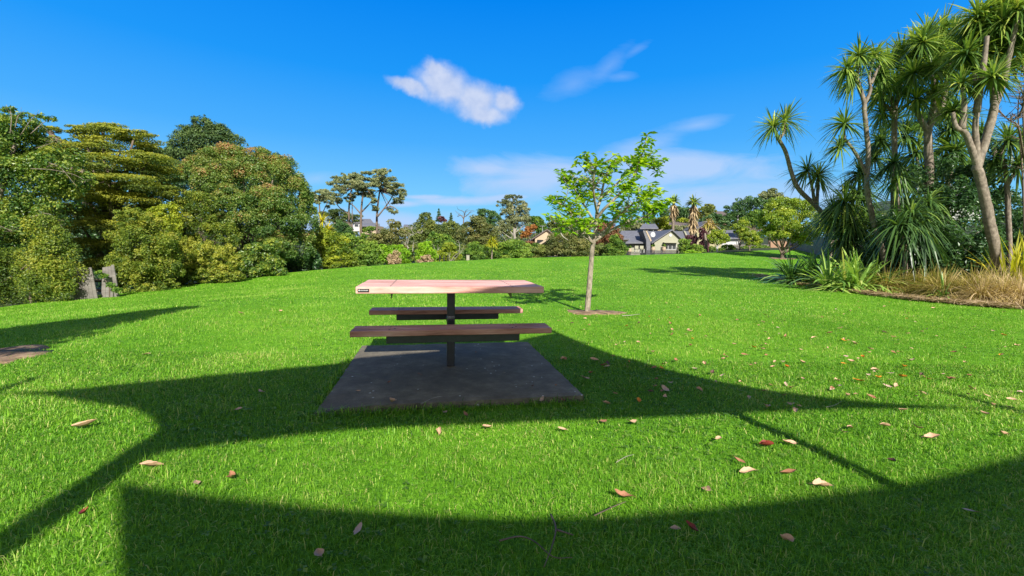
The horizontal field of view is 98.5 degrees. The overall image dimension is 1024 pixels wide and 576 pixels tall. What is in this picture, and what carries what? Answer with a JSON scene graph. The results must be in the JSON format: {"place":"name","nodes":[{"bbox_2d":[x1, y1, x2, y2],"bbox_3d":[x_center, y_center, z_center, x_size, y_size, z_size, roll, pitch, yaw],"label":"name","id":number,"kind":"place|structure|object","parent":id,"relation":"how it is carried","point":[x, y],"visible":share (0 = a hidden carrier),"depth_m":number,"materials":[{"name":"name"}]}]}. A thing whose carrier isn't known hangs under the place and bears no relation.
{"place":"outdoors","nodes":[
{"label":"outdoors","id":0,"kind":"place"},
{"bbox_2d":[0,223,1023,575],"bbox_3d":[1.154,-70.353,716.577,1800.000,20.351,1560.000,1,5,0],"label":"ground","id":1,"kind":"structure","parent":0,"point":[648,259],"depth_m":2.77,"materials":[{"name":"green plant"}]},
{"bbox_2d":[0,345,53,363],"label":"bare soil","id":2,"kind":"structure","parent":1,"relation":"on","point":[7,354],"depth_m":4.44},
{"bbox_2d":[0,212,88,306],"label":"hedge shrub","id":3,"kind":"object","parent":1,"relation":"on","point":[41,265],"visible":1,"depth_m":14.52,"materials":[{"name":"green plant"}]},
{"bbox_2d":[0,105,98,306],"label":"broadleaf tree","id":4,"kind":"object","parent":1,"relation":"on","point":[19,159],"visible":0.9,"depth_m":15.81,"materials":[{"name":"green plant"}]},
{"bbox_2d":[71,419,95,426],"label":"fallen leaf","id":5,"kind":"object","parent":1,"relation":"on","point":[83,423],"visible":1,"depth_m":2.65,"materials":[{"name":"beige plant"}]},
{"bbox_2d":[74,267,97,299],"bbox_3d":[-14.615,-0.116,15.111,0.852,1.193,0.078,1,5,0],"label":"board fence","id":6,"kind":"object","parent":1,"relation":"on","point":[86,289],"visible":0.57,"depth_m":15.08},
{"bbox_2d":[94,270,123,296],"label":"creeper shrub","id":7,"kind":"object","parent":6,"relation":"attached to","point":[111,285],"visible":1,"depth_m":15.12,"materials":[{"name":"green plant"}]},
{"bbox_2d":[29,122,185,287],"bbox_3d":[-19.459,-3.575,21.332,9.155,8.764,5.142,5,7,39],"label":"totara tree","id":8,"kind":"object","parent":1,"relation":"on","point":[108,194],"visible":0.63,"depth_m":19.92,"materials":[{"name":"green plant"}]},
{"bbox_2d":[101,265,119,297],"bbox_3d":[-14.042,-0.184,15.405,0.656,1.274,0.078,1,5,0],"label":"board fence","id":9,"kind":"object","parent":1,"relation":"on","point":[110,270],"visible":0.52,"depth_m":15.36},
{"bbox_2d":[98,206,185,293],"bbox_3d":[-14.648,-1.399,17.436,3.137,3.587,2.201,1,5,0],"label":"column shrub","id":10,"kind":"object","parent":1,"relation":"on","point":[129,262],"visible":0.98,"depth_m":17.07,"materials":[{"name":"green plant"}]},
{"bbox_2d":[0,138,312,287],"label":"backing tree","id":11,"kind":"object","parent":1,"relation":"on","point":[179,185],"visible":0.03,"depth_m":28.60,"materials":[{"name":"green plant"}]},
{"bbox_2d":[138,201,185,286],"bbox_3d":[-15.350,-1.880,19.367,1.809,3.855,1.264,1,5,0],"label":"bright shrub","id":12,"kind":"object","parent":1,"relation":"on","point":[160,210],"visible":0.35,"depth_m":19.24,"materials":[{"name":"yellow plant"}]},
{"bbox_2d":[149,114,248,278],"bbox_3d":[-24.762,-7.115,35.504,7.841,13.314,6.048,-2,6,-29],"label":"conifer tree","id":13,"kind":"object","parent":1,"relation":"on","point":[195,136],"visible":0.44,"depth_m":34.55,"materials":[{"name":"green plant"}]},
{"bbox_2d":[168,190,242,270],"bbox_3d":[-14.815,-2.451,21.415,3.452,4.561,1.762,1,5,0],"label":"domed shrub","id":14,"kind":"object","parent":1,"relation":"on","point":[192,202],"visible":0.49,"depth_m":21.16,"materials":[{"name":"green plant"}]},
{"bbox_2d":[168,235,246,285],"bbox_3d":[-13.648,-1.101,19.556,3.613,2.458,1.375,1,5,0],"label":"shrub","id":15,"kind":"object","parent":1,"relation":"on","point":[195,251],"visible":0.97,"depth_m":19.38,"materials":[{"name":"green plant"}]},
{"bbox_2d":[175,141,319,276],"bbox_3d":[-14.913,-4.016,24.393,7.852,8.285,5.316,1,5,0],"label":"red tipped tree","id":16,"kind":"object","parent":1,"relation":"on","point":[229,165],"visible":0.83,"depth_m":23.62,"materials":[{"name":"green plant"}]},
{"bbox_2d":[238,237,287,276],"bbox_3d":[-12.525,-1.459,21.922,2.591,2.181,1.594,1,5,0],"label":"glossy shrub","id":17,"kind":"object","parent":1,"relation":"on","point":[264,258],"visible":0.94,"depth_m":21.71,"materials":[{"name":"green plant"}]},
{"bbox_2d":[278,250,322,271],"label":"shade shrub","id":18,"kind":"object","parent":1,"relation":"on","point":[315,261],"visible":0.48,"depth_m":25.75,"materials":[{"name":"green plant"}]},
{"bbox_2d":[311,188,333,246],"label":"pine tree","id":19,"kind":"object","parent":1,"relation":"on","point":[324,193],"visible":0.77,"depth_m":64.18,"materials":[{"name":"green plant"}]},
{"bbox_2d":[314,212,334,231],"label":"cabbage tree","id":20,"kind":"object","parent":1,"relation":"on","point":[322,219],"visible":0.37,"depth_m":29.71,"materials":[{"name":"yellow plant"}]},
{"bbox_2d":[304,226,359,269],"bbox_3d":[-11.701,-2.491,28.389,3.715,3.033,1.999,1,5,0],"label":"mound shrub","id":21,"kind":"object","parent":1,"relation":"on","point":[328,253],"visible":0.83,"depth_m":28.07,"materials":[{"name":"yellow plant"}]},
{"bbox_2d":[317,208,363,223],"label":"skyline tree","id":22,"kind":"object","parent":1,"relation":"on","point":[335,213],"visible":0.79,"depth_m":147.72,"materials":[{"name":"green plant"}]},
{"bbox_2d":[329,219,353,259],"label":"tree","id":23,"kind":"object","parent":1,"relation":"on","point":[340,226],"visible":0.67,"depth_m":51.23,"materials":[{"name":"green plant"}]},
{"bbox_2d":[325,172,362,246],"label":"pine tree","id":24,"kind":"object","parent":1,"relation":"on","point":[342,189],"visible":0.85,"depth_m":59.99,"materials":[{"name":"green plant"}]},
{"bbox_2d":[337,233,379,254],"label":"round shrub","id":25,"kind":"object","parent":1,"relation":"on","point":[354,239],"visible":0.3,"depth_m":45.56,"materials":[{"name":"green plant"}]},
{"bbox_2d":[349,171,381,235],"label":"pine tree","id":26,"kind":"object","parent":1,"relation":"on","point":[365,190],"visible":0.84,"depth_m":59.23,"materials":[{"name":"green plant"}]},
{"bbox_2d":[353,219,379,231],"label":"house","id":27,"kind":"structure","parent":1,"relation":"on","point":[356,226],"depth_m":148.88,"materials":[{"name":"white paint"}]},
{"bbox_2d":[352,239,383,266],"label":"round shrub","id":28,"kind":"object","parent":1,"relation":"on","point":[368,254],"visible":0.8,"depth_m":30.57,"materials":[{"name":"green plant"}]},
{"bbox_2d":[366,168,407,232],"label":"pine tree","id":29,"kind":"object","parent":1,"relation":"on","point":[391,187],"visible":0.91,"depth_m":59.70,"materials":[{"name":"green plant"}]},
{"bbox_2d":[366,219,410,264],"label":"rust topped shrub","id":30,"kind":"object","parent":1,"relation":"on","point":[385,236],"visible":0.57,"depth_m":43.44,"materials":[{"name":"green plant"}]},
{"bbox_2d":[386,250,401,264],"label":"dry bush","id":31,"kind":"object","parent":1,"relation":"on","point":[394,257],"visible":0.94,"depth_m":31.30,"materials":[{"name":"beige plant"}]},
{"bbox_2d":[378,244,411,264],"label":"lime shrub","id":32,"kind":"object","parent":1,"relation":"on","point":[389,249],"visible":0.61,"depth_m":33.18,"materials":[{"name":"green plant"}]},
{"bbox_2d":[414,241,438,262],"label":"lime shrub","id":33,"kind":"object","parent":1,"relation":"on","point":[425,247],"visible":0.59,"depth_m":36.74,"materials":[{"name":"green plant"}]},
{"bbox_2d":[409,212,448,244],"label":"cone tree","id":34,"kind":"object","parent":1,"relation":"on","point":[427,226],"visible":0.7,"depth_m":51.10,"materials":[{"name":"green plant"}]},
{"bbox_2d":[425,231,461,260],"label":"round shrub","id":35,"kind":"object","parent":1,"relation":"on","point":[437,239],"visible":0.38,"depth_m":44.60,"materials":[{"name":"green plant"}]},
{"bbox_2d":[408,242,482,262],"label":"bank shrub","id":36,"kind":"object","parent":1,"relation":"on","point":[416,247],"visible":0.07,"depth_m":48.95,"materials":[{"name":"green plant"}]},
{"bbox_2d":[314,342,583,415],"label":"concrete slab","id":37,"kind":"structure","parent":1,"relation":"on","point":[472,377],"depth_m":3.64,"materials":[{"name":"grey concrete"}]},
{"bbox_2d":[350,280,551,365],"bbox_3d":[-0.557,0.331,4.012,1.538,0.763,1.315,0,5,-11],"label":"picnic table","id":38,"kind":"object","parent":37,"relation":"on","point":[451,333],"visible":1,"depth_m":3.61,"materials":[{"name":"red wood"}]},
{"bbox_2d":[436,242,462,261],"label":"yellow shrub","id":39,"kind":"object","parent":1,"relation":"on","point":[451,246],"visible":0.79,"depth_m":37.65,"materials":[{"name":"green plant"}]},
{"bbox_2d":[439,220,467,244],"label":"olive tree","id":40,"kind":"object","parent":1,"relation":"on","point":[449,227],"visible":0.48,"depth_m":55.28,"materials":[{"name":"green plant"}]},
{"bbox_2d":[457,241,489,260],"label":"round shrub","id":41,"kind":"object","parent":1,"relation":"on","point":[474,250],"visible":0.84,"depth_m":39.58,"materials":[{"name":"green plant"}]},
{"bbox_2d":[455,214,499,245],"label":"bronze tree","id":42,"kind":"object","parent":1,"relation":"on","point":[482,227],"visible":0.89,"depth_m":49.15,"materials":[{"name":"green plant"}]},
{"bbox_2d":[477,208,501,231],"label":"dark tree","id":43,"kind":"object","parent":1,"relation":"on","point":[493,218],"visible":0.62,"depth_m":86.55,"materials":[{"name":"green plant"}]},
{"bbox_2d":[484,235,498,258],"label":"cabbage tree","id":44,"kind":"object","parent":1,"relation":"on","point":[492,243],"visible":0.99,"depth_m":38.62,"materials":[{"name":"yellow plant"}]},
{"bbox_2d":[1,205,1016,246],"bbox_3d":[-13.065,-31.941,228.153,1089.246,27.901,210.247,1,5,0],"label":"distant woods","id":45,"kind":"object","parent":1,"relation":"on","point":[529,224],"visible":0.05,"depth_m":168.77,"materials":[{"name":"green plant"}]},
{"bbox_2d":[480,242,539,259],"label":"bank shrub","id":46,"kind":"object","parent":1,"relation":"on","point":[488,249],"visible":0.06,"depth_m":48.73,"materials":[{"name":"green plant"}]},
{"bbox_2d":[487,238,534,258],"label":"round shrub","id":47,"kind":"object","parent":1,"relation":"on","point":[508,249],"visible":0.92,"depth_m":40.50,"materials":[{"name":"green plant"}]},
{"bbox_2d":[493,194,531,239],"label":"pale barked tree","id":48,"kind":"object","parent":1,"relation":"on","point":[512,220],"visible":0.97,"depth_m":76.75,"materials":[{"name":"green plant"}]},
{"bbox_2d":[11,315,1023,575],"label":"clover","id":49,"kind":"object","parent":1,"relation":"on","point":[423,557],"visible":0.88,"depth_m":2.50,"materials":[{"name":"green plant"}]},
{"bbox_2d":[520,224,536,240],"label":"orange tree","id":50,"kind":"object","parent":1,"relation":"on","point":[526,233],"visible":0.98,"depth_m":65.29,"materials":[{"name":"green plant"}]},
{"bbox_2d":[499,536,572,558],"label":"dead twig","id":51,"kind":"object","parent":1,"relation":"on","point":[504,539],"visible":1,"depth_m":1.66,"materials":[{"name":"brown wood"}]},
{"bbox_2d":[525,244,550,257],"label":"round shrub","id":52,"kind":"object","parent":1,"relation":"on","point":[538,251],"visible":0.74,"depth_m":42.51,"materials":[{"name":"green plant"}]},
{"bbox_2d":[528,216,547,235],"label":"round tree","id":53,"kind":"object","parent":1,"relation":"on","point":[538,222],"visible":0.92,"depth_m":82.71,"materials":[{"name":"green plant"}]},
{"bbox_2d":[529,226,558,243],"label":"house","id":54,"kind":"structure","parent":1,"relation":"on","point":[541,238],"depth_m":59.61,"materials":[{"name":"beige paint"}]},
{"bbox_2d":[544,514,573,566],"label":"dead twig","id":55,"kind":"object","parent":1,"relation":"on","point":[558,530],"visible":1,"depth_m":1.71,"materials":[{"name":"brown wood"}]},
{"bbox_2d":[543,232,594,256],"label":"shrub","id":56,"kind":"object","parent":1,"relation":"on","point":[563,248],"visible":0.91,"depth_m":42.33,"materials":[{"name":"green plant"}]},
{"bbox_2d":[545,217,602,237],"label":"tree row","id":57,"kind":"object","parent":1,"relation":"on","point":[550,225],"visible":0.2,"depth_m":93.48,"materials":[{"name":"green plant"}]},
{"bbox_2d":[568,309,626,314],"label":"bare soil","id":58,"kind":"structure","parent":1,"relation":"on","point":[597,311],"depth_m":7.87,"materials":[{"name":"brown soil"}]},
{"bbox_2d":[577,243,627,255],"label":"bank shrub","id":59,"kind":"object","parent":1,"relation":"on","point":[599,250],"visible":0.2,"depth_m":50.95,"materials":[{"name":"green plant"}]},
{"bbox_2d":[541,131,673,310],"bbox_3d":[1.716,-1.079,7.836,2.510,3.193,2.078,1,5,0],"label":"young tree","id":60,"kind":"object","parent":1,"relation":"on","point":[638,162],"visible":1,"depth_m":7.49,"materials":[{"name":"green plant"}]},
{"bbox_2d":[595,221,623,249],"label":"tree","id":61,"kind":"object","parent":1,"relation":"on","point":[607,237],"visible":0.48,"depth_m":57.32,"materials":[{"name":"brown plant"}]},
{"bbox_2d":[602,234,628,255],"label":"green shrub","id":62,"kind":"object","parent":1,"relation":"on","point":[615,247],"visible":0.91,"depth_m":48.49,"materials":[{"name":"green plant"}]},
{"bbox_2d":[618,220,688,232],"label":"grey shrub","id":63,"kind":"object","parent":1,"relation":"on","point":[677,228],"visible":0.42,"depth_m":72.89,"materials":[{"name":"green plant"}]},
{"bbox_2d":[628,247,678,254],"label":"deck fence","id":64,"kind":"object","parent":1,"relation":"on","point":[653,252],"visible":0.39,"depth_m":51.30,"materials":[{"name":"black paint"}]},
{"bbox_2d":[620,224,689,254],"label":"house","id":65,"kind":"structure","parent":1,"relation":"on","point":[647,235],"depth_m":56.08,"materials":[{"name":"grey tile"}]},
{"bbox_2d":[654,216,671,230],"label":"palm shrub","id":66,"kind":"object","parent":1,"relation":"on","point":[662,222],"visible":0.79,"depth_m":68.98,"materials":[{"name":"plant"}]},
{"bbox_2d":[668,193,681,229],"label":"fan palm","id":67,"kind":"object","parent":1,"relation":"on","point":[673,215],"visible":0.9,"depth_m":64.90,"materials":[{"name":"grey plant"}]},
{"bbox_2d":[657,206,697,219],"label":"dark tree","id":68,"kind":"object","parent":1,"relation":"on","point":[683,212],"visible":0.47,"depth_m":90.18,"materials":[{"name":"green plant"}]},
{"bbox_2d":[677,238,692,253],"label":"round shrub","id":69,"kind":"object","parent":1,"relation":"on","point":[682,247],"visible":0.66,"depth_m":50.52,"materials":[{"name":"green plant"}]},
{"bbox_2d":[685,194,703,242],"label":"fan palm","id":70,"kind":"object","parent":1,"relation":"on","point":[693,212],"visible":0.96,"depth_m":62.98,"materials":[{"name":"grey plant"}]},
{"bbox_2d":[698,228,709,251],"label":"purple shrub","id":71,"kind":"object","parent":1,"relation":"on","point":[702,231],"visible":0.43,"depth_m":54.53,"materials":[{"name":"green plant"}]},
{"bbox_2d":[698,203,716,220],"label":"olive tree","id":72,"kind":"object","parent":1,"relation":"on","point":[707,209],"visible":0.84,"depth_m":84.59,"materials":[{"name":"green plant"}]},
{"bbox_2d":[702,218,717,245],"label":"cabbage tree","id":73,"kind":"object","parent":1,"relation":"on","point":[709,225],"visible":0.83,"depth_m":59.31,"materials":[{"name":"grey plant"}]},
{"bbox_2d":[682,221,739,247],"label":"house","id":74,"kind":"structure","parent":1,"relation":"on","point":[733,237],"depth_m":68.08,"materials":[{"name":"grey tile"}]},
{"bbox_2d":[699,213,730,228],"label":"dark tree","id":75,"kind":"object","parent":1,"relation":"on","point":[718,220],"visible":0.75,"depth_m":78.63,"materials":[{"name":"green plant"}]},
{"bbox_2d":[706,229,729,251],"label":"street tree","id":76,"kind":"object","parent":1,"relation":"on","point":[719,237],"visible":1,"depth_m":49.40,"materials":[{"name":"green plant"}]},
{"bbox_2d":[709,244,768,251],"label":"plants","id":77,"kind":"object","parent":1,"relation":"on","point":[729,246],"visible":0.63,"depth_m":54.55,"materials":[{"name":"green plant"}]},
{"bbox_2d":[730,219,750,249],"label":"street tree","id":78,"kind":"object","parent":1,"relation":"on","point":[739,227],"visible":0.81,"depth_m":52.29,"materials":[{"name":"green plant"}]},
{"bbox_2d":[738,209,760,230],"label":"green tree","id":79,"kind":"object","parent":1,"relation":"on","point":[749,215],"visible":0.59,"depth_m":64.87,"materials":[{"name":"green plant"}]},
{"bbox_2d":[740,230,763,250],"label":"street tree","id":80,"kind":"object","parent":1,"relation":"on","point":[753,238],"visible":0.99,"depth_m":50.37,"materials":[{"name":"green plant"}]},
{"bbox_2d":[721,196,809,230],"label":"skyline tree","id":81,"kind":"object","parent":1,"relation":"on","point":[746,204],"visible":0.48,"depth_m":82.37,"materials":[{"name":"green plant"}]},
{"bbox_2d":[758,188,788,244],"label":"skyline pine","id":82,"kind":"object","parent":1,"relation":"on","point":[769,193],"visible":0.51,"depth_m":84.25,"materials":[{"name":"green plant"}]},
{"bbox_2d":[753,196,821,257],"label":"street tree","id":83,"kind":"object","parent":1,"relation":"on","point":[785,212],"visible":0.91,"depth_m":42.04,"materials":[{"name":"green plant"}]},
{"bbox_2d":[813,478,832,486],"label":"fallen leaf","id":84,"kind":"object","parent":1,"relation":"on","point":[819,482],"visible":0.99,"depth_m":2.11,"materials":[{"name":"beige plant"}]},
{"bbox_2d":[789,233,869,259],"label":"paling fence","id":85,"kind":"object","parent":1,"relation":"on","point":[806,248],"visible":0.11,"depth_m":46.90,"materials":[{"name":"grey wood"}]},
{"bbox_2d":[984,58,1023,241],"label":"twiggy shrub","id":86,"kind":"object","parent":1,"relation":"on","point":[1020,114],"visible":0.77,"depth_m":12.61,"materials":[{"name":"green plant"}]},
{"bbox_2d":[0,0,1023,237],"label":"sky","id":87,"kind":"structure","parent":0,"point":[469,104],"materials":[{"name":"blue"}]},
{"bbox_2d":[739,271,1023,308],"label":"mulch bed ground","id":88,"kind":"structure","parent":0,"point":[929,296],"depth_m":10.60,"materials":[{"name":"brown plant"}]},
{"bbox_2d":[749,97,861,248],"bbox_3d":[12.372,-4.033,18.343,5.610,7.576,2.542,1,5,0],"label":"cabbage tree","id":89,"kind":"object","parent":88,"relation":"on","point":[773,124],"visible":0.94,"depth_m":17.99,"materials":[{"name":"green plant"}]},
{"bbox_2d":[752,246,865,285],"bbox_3d":[10.846,-0.920,16.073,4.232,1.583,4.007,1,5,0],"label":"flax bush","id":90,"kind":"object","parent":88,"relation":"on","point":[790,273],"visible":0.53,"depth_m":16.13,"materials":[{"name":"green plant"}]},
{"bbox_2d":[801,152,893,269],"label":"cabbage tree","id":91,"kind":"object","parent":88,"relation":"on","point":[853,199],"visible":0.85,"depth_m":15.69,"materials":[{"name":"green plant"}]},
{"bbox_2d":[781,245,922,296],"bbox_3d":[10.611,-0.709,13.422,4.221,1.623,3.901,1,5,0],"label":"flax bush","id":92,"kind":"object","parent":88,"relation":"on","point":[851,275],"visible":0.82,"depth_m":13.26,"materials":[{"name":"green plant"}]},
{"bbox_2d":[817,32,905,274],"bbox_3d":[11.339,-4.080,14.646,2.996,8.321,1.773,-1,5,-20],"label":"cabbage tree","id":93,"kind":"object","parent":88,"relation":"on","point":[857,60],"visible":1,"depth_m":14.33,"materials":[{"name":"green plant"}]},
{"bbox_2d":[852,30,929,237],"bbox_3d":[13.841,-4.807,16.227,3.537,9.533,2.384,-2,6,-30],"label":"cabbage tree","id":94,"kind":"object","parent":88,"relation":"on","point":[880,115],"visible":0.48,"depth_m":15.90,"materials":[{"name":"green plant"}]},
{"bbox_2d":[863,264,944,294],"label":"tussock grass","id":95,"kind":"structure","parent":88,"relation":"on","point":[887,286],"depth_m":12.81,"materials":[{"name":"beige plant"}]},
{"bbox_2d":[859,149,973,284],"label":"cabbage tree","id":96,"kind":"object","parent":88,"relation":"on","point":[910,222],"visible":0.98,"depth_m":13.14,"materials":[{"name":"green plant"}]},
{"bbox_2d":[844,83,1002,217],"bbox_3d":[17.303,-4.567,18.084,6.691,8.771,3.434,1,5,0],"label":"cabbage tree","id":97,"kind":"object","parent":88,"relation":"on","point":[908,127],"visible":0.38,"depth_m":17.98,"materials":[{"name":"green plant"}]},
{"bbox_2d":[887,1,971,214],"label":"cabbage tree","id":98,"kind":"object","parent":88,"relation":"on","point":[931,32],"visible":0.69,"depth_m":14.70,"materials":[{"name":"green plant"}]},
{"bbox_2d":[846,151,1022,280],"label":"dense shrub","id":99,"kind":"object","parent":88,"relation":"on","point":[963,193],"visible":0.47,"depth_m":14.15,"materials":[{"name":"green plant"}]},
{"bbox_2d":[926,273,959,299],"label":"flax bush","id":100,"kind":"object","parent":88,"relation":"on","point":[942,292],"visible":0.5,"depth_m":11.13,"materials":[{"name":"green plant"}]},
{"bbox_2d":[894,260,1021,301],"bbox_3d":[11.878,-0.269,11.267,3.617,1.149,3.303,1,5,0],"label":"tussock grass","id":101,"kind":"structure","parent":88,"relation":"on","point":[930,287],"depth_m":11.38,"materials":[{"name":"beige plant"}]},
{"bbox_2d":[923,0,1023,278],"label":"cabbage tree","id":102,"kind":"object","parent":88,"relation":"on","point":[990,36],"visible":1,"depth_m":11.89,"materials":[{"name":"green plant"}]},
{"bbox_2d":[943,262,1023,307],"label":"tussock grass","id":103,"kind":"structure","parent":88,"relation":"on","point":[1015,290],"depth_m":10.44,"materials":[{"name":"beige plant"}]},
{"bbox_2d":[963,118,1023,278],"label":"cabbage tree","id":104,"kind":"object","parent":88,"relation":"on","point":[1000,160],"visible":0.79,"depth_m":13.68,"materials":[{"name":"green plant"}]},
{"bbox_2d":[965,229,1023,284],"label":"flax bush","id":105,"kind":"object","parent":88,"relation":"on","point":[1016,256],"visible":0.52,"depth_m":11.72,"materials":[{"name":"yellow plant"}]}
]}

